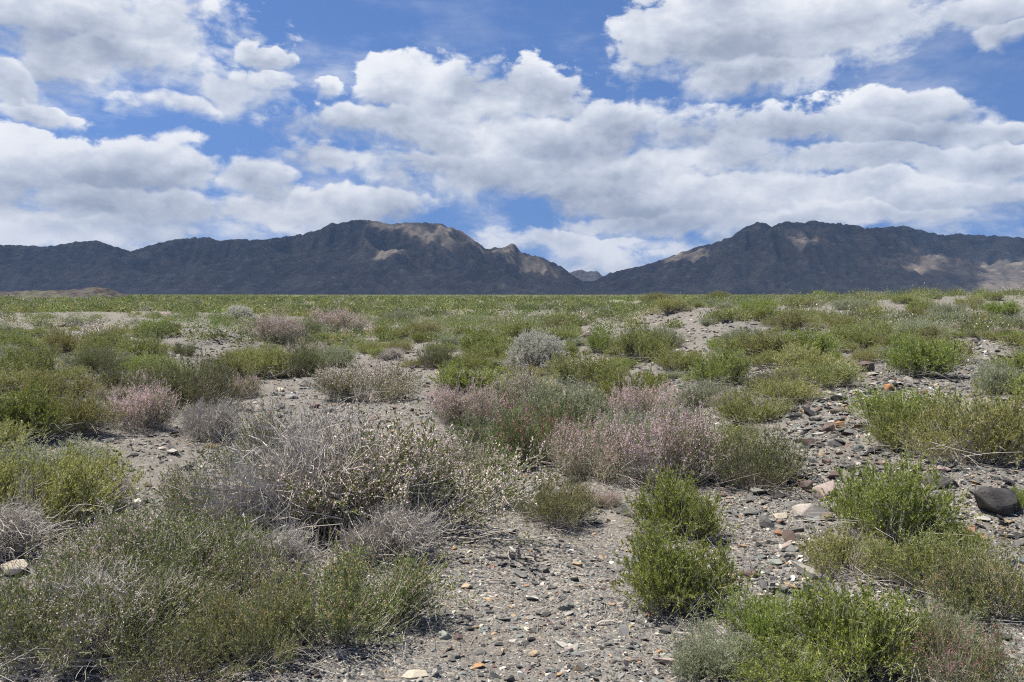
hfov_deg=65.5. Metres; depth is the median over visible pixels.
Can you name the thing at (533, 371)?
yellow green shrub
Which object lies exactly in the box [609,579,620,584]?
rock
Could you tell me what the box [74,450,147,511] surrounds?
dry shrub
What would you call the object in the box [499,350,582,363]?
yellow green shrub
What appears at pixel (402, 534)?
dry shrub
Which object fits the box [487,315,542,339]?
olive shrub
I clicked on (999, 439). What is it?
yellow green shrub
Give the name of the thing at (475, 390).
green shrub
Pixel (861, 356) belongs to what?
yellow green shrub
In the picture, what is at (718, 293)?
olive shrub
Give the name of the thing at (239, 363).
olive shrub
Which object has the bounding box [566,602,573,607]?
rock
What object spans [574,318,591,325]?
olive shrub
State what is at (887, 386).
rock
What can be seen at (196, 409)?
olive shrub
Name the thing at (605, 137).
sky
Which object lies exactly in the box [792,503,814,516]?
rock
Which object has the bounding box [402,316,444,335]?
yellow green shrub
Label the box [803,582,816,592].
rock
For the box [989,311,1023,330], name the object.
wormwood shrub
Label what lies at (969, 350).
yellow green shrub
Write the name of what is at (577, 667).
rock
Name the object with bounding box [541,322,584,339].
olive shrub
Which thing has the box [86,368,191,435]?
pink shrub
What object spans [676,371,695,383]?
green shrub
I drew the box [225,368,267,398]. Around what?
pink shrub
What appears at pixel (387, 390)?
blossoming shrub
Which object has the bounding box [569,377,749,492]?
pink shrub
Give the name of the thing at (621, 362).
green shrub
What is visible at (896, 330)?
olive shrub
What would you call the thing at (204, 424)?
dry shrub
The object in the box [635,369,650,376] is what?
green shrub
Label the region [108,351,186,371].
green shrub
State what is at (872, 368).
rock
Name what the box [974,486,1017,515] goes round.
rock
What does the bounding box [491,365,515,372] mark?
yellow green shrub
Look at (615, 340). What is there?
olive shrub
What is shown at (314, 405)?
rock
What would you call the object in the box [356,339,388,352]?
yellow green shrub
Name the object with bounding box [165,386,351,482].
blossoming shrub
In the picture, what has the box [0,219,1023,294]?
mountains
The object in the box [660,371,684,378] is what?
wormwood shrub
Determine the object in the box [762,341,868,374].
yellow green shrub
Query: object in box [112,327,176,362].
olive shrub
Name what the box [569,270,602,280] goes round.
hills
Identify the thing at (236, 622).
yellow tipped shrub
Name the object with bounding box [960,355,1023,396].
wormwood shrub
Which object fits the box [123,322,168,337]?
green shrub
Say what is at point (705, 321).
wormwood shrub
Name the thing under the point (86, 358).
dark green shrub
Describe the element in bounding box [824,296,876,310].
wormwood shrub
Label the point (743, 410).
olive shrub
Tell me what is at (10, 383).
olive shrub
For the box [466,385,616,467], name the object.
shrub
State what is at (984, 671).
rose shrub
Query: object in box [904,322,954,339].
olive shrub
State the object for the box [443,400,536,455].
dark green shrub
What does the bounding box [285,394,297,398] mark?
rock
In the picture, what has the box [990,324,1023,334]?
pink shrub
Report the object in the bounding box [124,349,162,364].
pink shrub
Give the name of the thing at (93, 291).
hill
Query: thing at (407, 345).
yellow green shrub
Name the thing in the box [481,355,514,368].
olive shrub
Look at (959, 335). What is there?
green shrub
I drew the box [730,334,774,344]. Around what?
olive shrub
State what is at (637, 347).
olive shrub
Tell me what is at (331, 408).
rock
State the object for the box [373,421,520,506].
blossoming shrub
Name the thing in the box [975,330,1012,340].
olive shrub
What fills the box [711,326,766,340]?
wormwood shrub
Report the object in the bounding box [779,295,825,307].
olive shrub
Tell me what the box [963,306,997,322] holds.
yellow green shrub
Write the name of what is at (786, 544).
rock
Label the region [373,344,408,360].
dry shrub
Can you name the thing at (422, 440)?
blossoming shrub
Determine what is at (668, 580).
green shrub
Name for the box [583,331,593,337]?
rock
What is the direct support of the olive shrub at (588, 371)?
on the ground
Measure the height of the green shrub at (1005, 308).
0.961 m
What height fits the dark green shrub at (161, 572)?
0.438 m
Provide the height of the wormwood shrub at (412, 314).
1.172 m
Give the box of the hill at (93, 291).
[0,287,133,299]
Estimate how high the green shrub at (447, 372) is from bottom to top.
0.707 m
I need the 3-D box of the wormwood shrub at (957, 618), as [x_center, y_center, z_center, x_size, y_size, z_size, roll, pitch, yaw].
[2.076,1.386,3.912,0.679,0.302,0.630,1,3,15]
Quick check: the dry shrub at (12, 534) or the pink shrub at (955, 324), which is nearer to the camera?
the dry shrub at (12, 534)
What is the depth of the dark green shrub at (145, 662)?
3.51 m
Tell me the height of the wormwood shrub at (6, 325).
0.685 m
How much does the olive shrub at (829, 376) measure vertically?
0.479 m
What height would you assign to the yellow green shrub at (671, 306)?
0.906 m
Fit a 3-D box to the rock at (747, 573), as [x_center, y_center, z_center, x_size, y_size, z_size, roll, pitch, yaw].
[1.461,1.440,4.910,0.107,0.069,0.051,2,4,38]
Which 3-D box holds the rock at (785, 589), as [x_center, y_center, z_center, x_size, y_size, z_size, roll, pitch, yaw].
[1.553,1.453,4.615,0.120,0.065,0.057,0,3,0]
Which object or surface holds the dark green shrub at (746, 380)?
on the ground
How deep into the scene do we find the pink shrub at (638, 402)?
10.94 m
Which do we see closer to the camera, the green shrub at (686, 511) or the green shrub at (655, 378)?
the green shrub at (686, 511)
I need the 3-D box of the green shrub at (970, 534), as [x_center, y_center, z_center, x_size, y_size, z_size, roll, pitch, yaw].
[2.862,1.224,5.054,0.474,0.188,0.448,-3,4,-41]
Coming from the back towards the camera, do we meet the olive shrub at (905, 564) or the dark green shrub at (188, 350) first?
the dark green shrub at (188, 350)
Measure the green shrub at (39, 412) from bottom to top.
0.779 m
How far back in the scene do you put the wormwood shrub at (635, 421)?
8.19 m
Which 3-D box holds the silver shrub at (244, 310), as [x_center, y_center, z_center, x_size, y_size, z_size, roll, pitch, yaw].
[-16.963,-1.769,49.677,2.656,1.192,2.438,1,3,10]
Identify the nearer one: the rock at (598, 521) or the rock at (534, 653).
the rock at (534, 653)
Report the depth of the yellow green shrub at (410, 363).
19.29 m
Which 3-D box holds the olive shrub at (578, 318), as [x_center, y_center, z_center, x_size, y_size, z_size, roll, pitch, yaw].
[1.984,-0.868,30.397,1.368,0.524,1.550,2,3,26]
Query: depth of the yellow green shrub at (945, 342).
16.15 m
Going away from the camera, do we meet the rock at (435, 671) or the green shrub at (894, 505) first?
the rock at (435, 671)
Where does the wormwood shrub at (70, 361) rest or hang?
on the ground
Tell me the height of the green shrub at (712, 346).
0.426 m
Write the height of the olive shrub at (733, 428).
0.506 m
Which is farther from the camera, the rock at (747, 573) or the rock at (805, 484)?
the rock at (805, 484)
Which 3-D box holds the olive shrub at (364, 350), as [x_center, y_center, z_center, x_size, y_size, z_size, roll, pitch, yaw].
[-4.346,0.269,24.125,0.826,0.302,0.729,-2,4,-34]
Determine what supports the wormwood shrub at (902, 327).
on the ground
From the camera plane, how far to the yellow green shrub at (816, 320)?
24.00 m
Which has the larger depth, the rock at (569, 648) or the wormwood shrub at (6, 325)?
the wormwood shrub at (6, 325)
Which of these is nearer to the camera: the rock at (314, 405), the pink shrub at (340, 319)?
the rock at (314, 405)
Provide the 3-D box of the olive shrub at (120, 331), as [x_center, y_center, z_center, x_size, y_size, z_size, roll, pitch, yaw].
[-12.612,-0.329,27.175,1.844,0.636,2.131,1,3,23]
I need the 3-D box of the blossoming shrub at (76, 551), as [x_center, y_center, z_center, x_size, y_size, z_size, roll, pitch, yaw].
[-2.279,1.189,4.854,1.324,0.641,1.101,-1,3,-18]
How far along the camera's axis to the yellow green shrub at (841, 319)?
24.49 m
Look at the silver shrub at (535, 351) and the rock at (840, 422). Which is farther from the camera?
the silver shrub at (535, 351)
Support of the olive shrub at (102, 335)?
on the ground
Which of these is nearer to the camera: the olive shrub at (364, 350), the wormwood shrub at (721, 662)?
the wormwood shrub at (721, 662)
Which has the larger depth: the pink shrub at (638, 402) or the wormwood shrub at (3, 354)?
the wormwood shrub at (3, 354)
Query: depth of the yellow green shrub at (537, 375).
13.46 m
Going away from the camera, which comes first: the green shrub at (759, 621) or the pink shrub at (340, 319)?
the green shrub at (759, 621)
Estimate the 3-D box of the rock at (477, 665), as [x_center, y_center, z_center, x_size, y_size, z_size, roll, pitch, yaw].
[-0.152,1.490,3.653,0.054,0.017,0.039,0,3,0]
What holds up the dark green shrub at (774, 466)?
on the ground
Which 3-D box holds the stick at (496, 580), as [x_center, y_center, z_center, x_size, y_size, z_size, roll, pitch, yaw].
[-0.092,1.462,4.849,0.244,0.029,0.020,0,3,-4]
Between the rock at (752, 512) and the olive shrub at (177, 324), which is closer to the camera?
the rock at (752, 512)
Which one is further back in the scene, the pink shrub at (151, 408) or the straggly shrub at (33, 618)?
the pink shrub at (151, 408)
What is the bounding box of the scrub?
[0,282,1023,352]
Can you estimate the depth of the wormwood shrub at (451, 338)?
25.01 m
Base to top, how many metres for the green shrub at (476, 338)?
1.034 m
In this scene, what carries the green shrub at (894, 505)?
on the ground
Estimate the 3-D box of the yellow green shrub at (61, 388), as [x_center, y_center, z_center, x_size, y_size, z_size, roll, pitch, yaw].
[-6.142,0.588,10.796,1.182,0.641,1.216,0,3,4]
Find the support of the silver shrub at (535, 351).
on the ground
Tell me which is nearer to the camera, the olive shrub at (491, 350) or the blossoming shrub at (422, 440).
the blossoming shrub at (422, 440)
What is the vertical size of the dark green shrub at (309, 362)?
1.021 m
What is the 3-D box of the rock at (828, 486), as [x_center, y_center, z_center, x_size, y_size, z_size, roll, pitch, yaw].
[2.498,1.206,6.385,0.182,0.177,0.147,0,3,0]
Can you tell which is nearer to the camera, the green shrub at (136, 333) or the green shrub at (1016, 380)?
the green shrub at (1016, 380)
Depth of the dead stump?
5.22 m
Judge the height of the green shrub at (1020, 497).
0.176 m
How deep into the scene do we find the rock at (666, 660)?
3.72 m
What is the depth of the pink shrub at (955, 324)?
26.25 m
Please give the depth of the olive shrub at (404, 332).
29.97 m
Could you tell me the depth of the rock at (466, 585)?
4.74 m
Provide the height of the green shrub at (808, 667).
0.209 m
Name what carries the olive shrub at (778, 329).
on the ground
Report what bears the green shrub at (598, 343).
on the ground
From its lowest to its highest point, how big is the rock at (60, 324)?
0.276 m
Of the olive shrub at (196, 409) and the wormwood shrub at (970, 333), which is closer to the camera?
the olive shrub at (196, 409)
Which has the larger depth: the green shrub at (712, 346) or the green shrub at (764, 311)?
the green shrub at (764, 311)
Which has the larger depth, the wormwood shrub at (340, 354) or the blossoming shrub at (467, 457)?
the wormwood shrub at (340, 354)
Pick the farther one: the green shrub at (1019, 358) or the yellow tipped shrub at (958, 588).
the green shrub at (1019, 358)
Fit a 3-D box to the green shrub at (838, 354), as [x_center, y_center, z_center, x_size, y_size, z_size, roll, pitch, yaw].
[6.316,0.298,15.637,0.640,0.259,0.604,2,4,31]
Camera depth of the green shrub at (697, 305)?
29.77 m
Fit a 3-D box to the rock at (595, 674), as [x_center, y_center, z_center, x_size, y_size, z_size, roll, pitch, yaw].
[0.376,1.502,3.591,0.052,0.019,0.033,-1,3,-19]
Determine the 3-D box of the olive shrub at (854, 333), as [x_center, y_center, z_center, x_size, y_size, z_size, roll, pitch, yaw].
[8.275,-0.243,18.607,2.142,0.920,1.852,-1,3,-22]
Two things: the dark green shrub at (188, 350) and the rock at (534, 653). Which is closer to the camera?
the rock at (534, 653)
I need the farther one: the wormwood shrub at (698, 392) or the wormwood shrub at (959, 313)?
the wormwood shrub at (959, 313)
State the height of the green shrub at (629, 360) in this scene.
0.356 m
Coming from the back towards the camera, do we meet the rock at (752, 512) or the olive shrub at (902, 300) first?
the olive shrub at (902, 300)
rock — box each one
[0,559,26,574]
[57,322,65,326]
[101,438,114,442]
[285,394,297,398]
[309,403,319,408]
[322,407,336,413]
[401,669,427,678]
[432,668,439,675]
[438,630,451,639]
[451,654,459,658]
[453,633,462,639]
[461,583,472,587]
[473,663,484,667]
[529,650,538,655]
[565,646,573,651]
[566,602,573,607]
[574,664,583,670]
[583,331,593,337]
[589,671,600,676]
[593,520,602,523]
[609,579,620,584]
[652,658,675,666]
[740,570,757,577]
[742,510,761,514]
[767,559,784,564]
[770,587,789,592]
[773,513,786,518]
[781,541,790,547]
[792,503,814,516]
[800,480,811,489]
[801,438,814,445]
[803,517,814,521]
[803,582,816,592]
[812,480,835,499]
[819,512,836,521]
[822,422,834,432]
[829,407,852,413]
[830,395,842,400]
[835,421,844,427]
[853,361,874,371]
[884,383,893,389]
[921,474,958,488]
[934,466,951,471]
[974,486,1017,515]
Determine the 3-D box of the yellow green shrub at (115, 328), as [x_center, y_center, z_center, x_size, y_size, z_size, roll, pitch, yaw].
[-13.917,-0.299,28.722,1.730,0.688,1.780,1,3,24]
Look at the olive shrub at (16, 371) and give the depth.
13.07 m
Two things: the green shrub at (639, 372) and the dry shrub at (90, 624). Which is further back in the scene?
the green shrub at (639, 372)
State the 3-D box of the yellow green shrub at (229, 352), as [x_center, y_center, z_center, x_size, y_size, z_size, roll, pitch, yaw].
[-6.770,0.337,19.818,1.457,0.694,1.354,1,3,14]
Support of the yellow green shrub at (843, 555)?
on the ground
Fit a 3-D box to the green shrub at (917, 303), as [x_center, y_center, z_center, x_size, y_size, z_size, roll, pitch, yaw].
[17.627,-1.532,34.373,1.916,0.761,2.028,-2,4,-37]
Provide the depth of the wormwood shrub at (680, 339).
21.70 m
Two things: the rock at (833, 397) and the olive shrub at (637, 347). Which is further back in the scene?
the olive shrub at (637, 347)
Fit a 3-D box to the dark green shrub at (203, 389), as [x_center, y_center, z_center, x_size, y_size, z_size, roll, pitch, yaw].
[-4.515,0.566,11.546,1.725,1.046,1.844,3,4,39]
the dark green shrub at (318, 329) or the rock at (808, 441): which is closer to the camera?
the rock at (808, 441)
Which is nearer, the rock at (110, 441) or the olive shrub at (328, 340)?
the rock at (110, 441)
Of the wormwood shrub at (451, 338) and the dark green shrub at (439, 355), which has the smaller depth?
the dark green shrub at (439, 355)
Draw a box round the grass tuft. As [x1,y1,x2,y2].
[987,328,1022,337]
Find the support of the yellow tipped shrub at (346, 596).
on the ground
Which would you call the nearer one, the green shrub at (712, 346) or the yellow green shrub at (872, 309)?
the green shrub at (712, 346)
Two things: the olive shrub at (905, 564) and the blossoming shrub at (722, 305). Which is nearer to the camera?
the olive shrub at (905, 564)
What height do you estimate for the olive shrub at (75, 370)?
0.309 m
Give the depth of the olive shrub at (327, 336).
30.81 m
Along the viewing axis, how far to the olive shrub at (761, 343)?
15.90 m
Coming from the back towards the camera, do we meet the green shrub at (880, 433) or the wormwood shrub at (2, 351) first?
the wormwood shrub at (2, 351)
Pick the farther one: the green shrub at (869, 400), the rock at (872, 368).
the rock at (872, 368)
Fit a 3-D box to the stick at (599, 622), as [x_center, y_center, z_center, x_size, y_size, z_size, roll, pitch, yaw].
[0.516,1.475,4.180,0.141,0.024,0.018,0,3,-1]
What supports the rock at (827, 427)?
on the ground
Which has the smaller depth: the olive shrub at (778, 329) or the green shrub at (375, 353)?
the olive shrub at (778, 329)
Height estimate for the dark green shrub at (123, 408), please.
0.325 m
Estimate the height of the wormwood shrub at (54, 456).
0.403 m
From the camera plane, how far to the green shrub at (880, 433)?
7.29 m
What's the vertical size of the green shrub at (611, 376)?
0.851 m
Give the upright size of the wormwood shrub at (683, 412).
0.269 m
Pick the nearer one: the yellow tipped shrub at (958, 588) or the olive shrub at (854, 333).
the yellow tipped shrub at (958, 588)
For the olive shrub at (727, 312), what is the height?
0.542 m
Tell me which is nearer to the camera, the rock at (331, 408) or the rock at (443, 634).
the rock at (443, 634)
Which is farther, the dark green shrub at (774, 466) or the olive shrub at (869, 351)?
the olive shrub at (869, 351)
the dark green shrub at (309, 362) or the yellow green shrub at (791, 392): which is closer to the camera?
the yellow green shrub at (791, 392)
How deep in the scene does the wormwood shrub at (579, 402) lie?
10.76 m
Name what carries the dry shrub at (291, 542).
on the ground
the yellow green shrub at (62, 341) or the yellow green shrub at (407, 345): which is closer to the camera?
the yellow green shrub at (62, 341)
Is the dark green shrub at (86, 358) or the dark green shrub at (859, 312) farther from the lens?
the dark green shrub at (859, 312)
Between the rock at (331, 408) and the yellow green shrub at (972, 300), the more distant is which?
the yellow green shrub at (972, 300)
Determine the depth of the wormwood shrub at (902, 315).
28.06 m
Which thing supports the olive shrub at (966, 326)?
on the ground
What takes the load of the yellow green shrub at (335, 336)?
on the ground
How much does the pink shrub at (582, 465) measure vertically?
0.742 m
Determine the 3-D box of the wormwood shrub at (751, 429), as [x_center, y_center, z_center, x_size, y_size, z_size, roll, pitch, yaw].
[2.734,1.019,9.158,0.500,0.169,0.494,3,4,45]
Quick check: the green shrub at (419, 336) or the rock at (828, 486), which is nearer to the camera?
the rock at (828, 486)
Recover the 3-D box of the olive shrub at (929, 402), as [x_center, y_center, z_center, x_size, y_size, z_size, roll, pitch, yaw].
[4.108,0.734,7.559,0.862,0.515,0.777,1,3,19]
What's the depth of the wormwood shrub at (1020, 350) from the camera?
15.89 m
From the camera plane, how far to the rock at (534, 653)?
3.78 m
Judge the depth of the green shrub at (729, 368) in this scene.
13.46 m
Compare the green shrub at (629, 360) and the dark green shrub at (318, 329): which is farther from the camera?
the dark green shrub at (318, 329)
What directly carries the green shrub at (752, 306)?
on the ground
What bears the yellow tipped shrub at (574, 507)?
on the ground
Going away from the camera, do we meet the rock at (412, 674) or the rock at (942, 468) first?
the rock at (412, 674)
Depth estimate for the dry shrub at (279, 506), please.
5.55 m
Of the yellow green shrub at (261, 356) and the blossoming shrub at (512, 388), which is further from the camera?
the yellow green shrub at (261, 356)
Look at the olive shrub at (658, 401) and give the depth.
11.67 m
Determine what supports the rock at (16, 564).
on the ground
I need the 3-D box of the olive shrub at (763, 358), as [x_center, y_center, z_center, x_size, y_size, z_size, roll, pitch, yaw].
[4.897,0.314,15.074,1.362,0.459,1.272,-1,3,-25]
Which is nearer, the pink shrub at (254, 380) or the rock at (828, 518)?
the rock at (828, 518)
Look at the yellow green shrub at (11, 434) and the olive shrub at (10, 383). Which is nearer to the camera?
the yellow green shrub at (11, 434)
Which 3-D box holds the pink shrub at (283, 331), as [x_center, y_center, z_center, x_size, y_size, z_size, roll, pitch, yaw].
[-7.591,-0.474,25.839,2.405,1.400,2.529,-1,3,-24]
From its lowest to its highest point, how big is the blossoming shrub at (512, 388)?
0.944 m
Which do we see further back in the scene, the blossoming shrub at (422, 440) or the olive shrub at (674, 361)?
the olive shrub at (674, 361)
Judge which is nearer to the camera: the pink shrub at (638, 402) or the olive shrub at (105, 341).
the pink shrub at (638, 402)
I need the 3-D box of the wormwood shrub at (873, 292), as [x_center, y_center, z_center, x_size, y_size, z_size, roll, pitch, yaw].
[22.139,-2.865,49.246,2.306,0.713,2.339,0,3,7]
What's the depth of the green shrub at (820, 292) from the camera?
198.32 m
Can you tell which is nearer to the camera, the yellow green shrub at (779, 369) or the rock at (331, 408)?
the rock at (331, 408)
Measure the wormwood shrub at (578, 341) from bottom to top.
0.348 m
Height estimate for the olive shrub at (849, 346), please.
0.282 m
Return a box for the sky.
[0,0,1023,275]
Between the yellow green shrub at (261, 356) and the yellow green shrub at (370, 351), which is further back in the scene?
the yellow green shrub at (370, 351)
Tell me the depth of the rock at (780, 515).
6.04 m
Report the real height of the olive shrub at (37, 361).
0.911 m
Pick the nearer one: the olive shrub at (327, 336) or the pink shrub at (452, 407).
the pink shrub at (452, 407)
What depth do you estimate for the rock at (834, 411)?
9.33 m
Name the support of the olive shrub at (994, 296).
on the ground
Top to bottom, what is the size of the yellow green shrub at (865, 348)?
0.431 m
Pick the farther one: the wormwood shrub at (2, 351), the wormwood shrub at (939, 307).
the wormwood shrub at (939, 307)
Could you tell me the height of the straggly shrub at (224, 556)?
0.646 m
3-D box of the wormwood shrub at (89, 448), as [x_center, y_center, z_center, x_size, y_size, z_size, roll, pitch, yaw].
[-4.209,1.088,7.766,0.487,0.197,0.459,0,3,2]
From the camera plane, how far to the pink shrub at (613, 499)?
6.45 m
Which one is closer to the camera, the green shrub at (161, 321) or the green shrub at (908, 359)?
the green shrub at (908, 359)
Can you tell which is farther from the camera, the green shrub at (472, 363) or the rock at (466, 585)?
the green shrub at (472, 363)
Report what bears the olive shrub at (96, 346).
on the ground
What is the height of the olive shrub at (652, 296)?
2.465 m
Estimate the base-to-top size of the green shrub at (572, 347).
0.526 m
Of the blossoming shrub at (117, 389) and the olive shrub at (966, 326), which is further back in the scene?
the olive shrub at (966, 326)
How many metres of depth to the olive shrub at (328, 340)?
27.51 m
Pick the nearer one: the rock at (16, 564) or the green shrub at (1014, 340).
the rock at (16, 564)
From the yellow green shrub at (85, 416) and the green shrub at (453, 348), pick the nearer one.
the yellow green shrub at (85, 416)
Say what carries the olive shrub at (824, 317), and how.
on the ground
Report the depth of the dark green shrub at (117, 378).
12.23 m
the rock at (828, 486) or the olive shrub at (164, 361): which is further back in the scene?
the olive shrub at (164, 361)
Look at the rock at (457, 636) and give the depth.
3.93 m
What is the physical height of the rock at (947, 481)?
0.112 m
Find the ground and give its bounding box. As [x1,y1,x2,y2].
[0,295,1023,681]
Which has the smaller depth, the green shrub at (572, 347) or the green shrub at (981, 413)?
the green shrub at (981, 413)
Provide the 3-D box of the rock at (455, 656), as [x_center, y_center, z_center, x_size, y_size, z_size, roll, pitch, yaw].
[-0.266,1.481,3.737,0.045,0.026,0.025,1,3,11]
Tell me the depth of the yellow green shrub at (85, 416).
8.75 m
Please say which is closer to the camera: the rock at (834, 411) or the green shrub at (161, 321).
the rock at (834, 411)
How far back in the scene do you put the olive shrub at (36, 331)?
29.00 m
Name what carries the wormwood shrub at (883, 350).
on the ground
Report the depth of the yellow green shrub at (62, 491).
5.60 m
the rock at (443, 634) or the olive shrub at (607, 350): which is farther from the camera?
the olive shrub at (607, 350)
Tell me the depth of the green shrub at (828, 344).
16.32 m
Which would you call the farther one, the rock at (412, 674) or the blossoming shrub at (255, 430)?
the blossoming shrub at (255, 430)
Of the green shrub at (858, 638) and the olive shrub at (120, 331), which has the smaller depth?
the green shrub at (858, 638)
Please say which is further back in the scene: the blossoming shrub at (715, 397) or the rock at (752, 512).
the blossoming shrub at (715, 397)
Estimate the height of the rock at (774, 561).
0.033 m
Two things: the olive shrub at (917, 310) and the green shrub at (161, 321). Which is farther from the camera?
the olive shrub at (917, 310)
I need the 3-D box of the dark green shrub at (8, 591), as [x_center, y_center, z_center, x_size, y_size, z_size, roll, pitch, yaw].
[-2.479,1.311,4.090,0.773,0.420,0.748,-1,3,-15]
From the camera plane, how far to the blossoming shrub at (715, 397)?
11.09 m
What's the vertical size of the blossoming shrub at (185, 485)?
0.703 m
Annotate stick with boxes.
[478,579,516,582]
[597,619,623,624]
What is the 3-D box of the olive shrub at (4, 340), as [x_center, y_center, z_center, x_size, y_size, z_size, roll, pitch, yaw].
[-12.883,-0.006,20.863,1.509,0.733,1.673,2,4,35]
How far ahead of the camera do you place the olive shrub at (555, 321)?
28.00 m
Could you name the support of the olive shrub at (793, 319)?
on the ground
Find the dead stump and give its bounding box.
[486,543,556,566]
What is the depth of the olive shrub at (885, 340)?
17.54 m
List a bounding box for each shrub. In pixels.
[0,320,15,331]
[0,327,44,350]
[0,335,65,374]
[0,343,20,355]
[0,349,38,364]
[0,361,51,391]
[0,373,93,443]
[0,415,51,452]
[0,420,148,551]
[0,430,136,481]
[0,486,77,568]
[0,555,105,640]
[0,556,253,681]
[1,539,223,681]
[3,366,32,380]
[14,326,48,336]
[14,488,231,594]
[16,361,115,402]
[32,376,130,440]
[32,550,227,672]
[39,324,88,354]
[40,364,95,379]
[56,343,121,366]
[56,443,111,456]
[56,496,324,613]
[57,347,135,368]
[68,329,137,353]
[71,340,132,373]
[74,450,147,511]
[78,325,128,341]
[81,603,268,681]
[86,358,176,392]
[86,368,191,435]
[91,381,129,399]
[102,323,130,332]
[104,397,172,419]
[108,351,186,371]
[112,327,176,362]
[117,324,139,336]
[122,348,198,382]
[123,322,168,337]
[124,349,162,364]
[137,317,173,327]
[138,344,266,409]
[139,446,290,533]
[151,373,476,571]
[158,562,345,680]
[164,322,182,327]
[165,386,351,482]
[167,390,249,443]
[168,340,203,355]
[178,401,221,417]
[193,350,264,380]
[201,514,328,604]
[212,342,255,362]
[224,303,255,320]
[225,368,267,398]
[226,396,574,565]
[229,528,479,673]
[231,328,295,378]
[243,305,314,344]
[262,340,340,379]
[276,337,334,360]
[295,318,328,337]
[302,353,427,404]
[305,300,377,333]
[307,332,334,339]
[308,341,362,367]
[317,338,338,344]
[317,493,465,576]
[330,332,355,341]
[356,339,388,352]
[356,346,379,353]
[364,323,416,340]
[365,346,398,354]
[367,348,383,357]
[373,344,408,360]
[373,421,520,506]
[383,338,415,352]
[384,308,416,321]
[394,358,424,367]
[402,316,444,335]
[404,338,461,369]
[407,329,433,342]
[416,370,511,427]
[421,341,461,350]
[426,358,514,393]
[435,331,472,346]
[443,355,496,369]
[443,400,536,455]
[448,322,493,341]
[452,336,515,360]
[453,327,510,357]
[466,362,562,392]
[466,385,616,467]
[468,383,499,401]
[479,359,553,416]
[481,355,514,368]
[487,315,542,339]
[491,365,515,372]
[493,327,576,373]
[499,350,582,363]
[505,370,617,426]
[507,465,607,536]
[514,316,540,326]
[514,363,549,375]
[531,404,643,483]
[537,341,629,388]
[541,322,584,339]
[542,314,571,328]
[551,311,580,322]
[560,339,582,357]
[561,337,588,345]
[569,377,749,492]
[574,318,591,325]
[580,329,615,352]
[580,396,655,459]
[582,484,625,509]
[589,360,673,403]
[590,513,761,637]
[598,371,691,423]
[601,348,620,356]
[606,358,634,373]
[607,329,651,356]
[608,320,687,362]
[608,355,643,367]
[615,464,747,547]
[618,387,676,413]
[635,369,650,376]
[638,291,677,302]
[643,373,668,382]
[644,324,697,345]
[645,292,699,313]
[649,348,709,370]
[650,612,764,681]
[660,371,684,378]
[668,376,738,409]
[672,406,696,418]
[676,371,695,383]
[678,342,755,388]
[683,419,825,500]
[688,301,704,307]
[696,316,719,324]
[697,414,770,460]
[700,382,803,424]
[700,387,763,407]
[701,336,731,352]
[703,326,811,363]
[704,579,812,664]
[705,290,731,297]
[708,306,752,320]
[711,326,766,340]
[715,300,736,308]
[726,625,853,681]
[729,366,811,391]
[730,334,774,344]
[732,303,782,320]
[736,297,781,311]
[740,368,836,405]
[740,423,769,437]
[747,347,790,368]
[759,305,824,330]
[762,324,798,337]
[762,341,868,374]
[763,567,942,681]
[767,359,805,378]
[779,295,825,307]
[781,325,850,355]
[782,357,872,389]
[793,516,906,589]
[795,306,850,327]
[796,445,987,552]
[800,312,830,329]
[810,290,837,296]
[821,308,859,328]
[821,384,972,426]
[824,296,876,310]
[825,351,845,359]
[826,311,899,348]
[836,341,862,351]
[840,308,870,320]
[842,346,887,362]
[847,347,882,360]
[848,343,884,355]
[849,392,941,456]
[850,301,895,315]
[853,521,1014,600]
[857,289,882,295]
[857,320,899,332]
[863,331,951,349]
[866,324,974,381]
[872,344,918,362]
[874,311,921,320]
[882,604,1023,681]
[886,378,1023,472]
[887,294,920,303]
[890,316,959,336]
[895,305,930,317]
[898,338,979,359]
[899,526,1023,631]
[900,297,936,311]
[902,394,981,437]
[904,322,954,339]
[906,588,1013,652]
[918,332,984,362]
[922,298,970,315]
[928,307,972,325]
[930,519,998,553]
[938,320,960,330]
[949,331,966,337]
[950,294,986,307]
[956,322,979,331]
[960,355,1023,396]
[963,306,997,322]
[966,396,1023,455]
[967,329,985,337]
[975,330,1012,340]
[979,297,1023,316]
[981,290,1009,300]
[982,349,1023,371]
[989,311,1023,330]
[989,328,1023,350]
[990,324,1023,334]
[996,370,1023,402]
[1009,485,1023,507]
[1010,346,1023,354]
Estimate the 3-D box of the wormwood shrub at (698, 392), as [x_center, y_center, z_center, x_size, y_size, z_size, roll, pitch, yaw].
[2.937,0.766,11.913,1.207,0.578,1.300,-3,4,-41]
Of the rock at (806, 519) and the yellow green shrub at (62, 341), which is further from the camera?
the yellow green shrub at (62, 341)

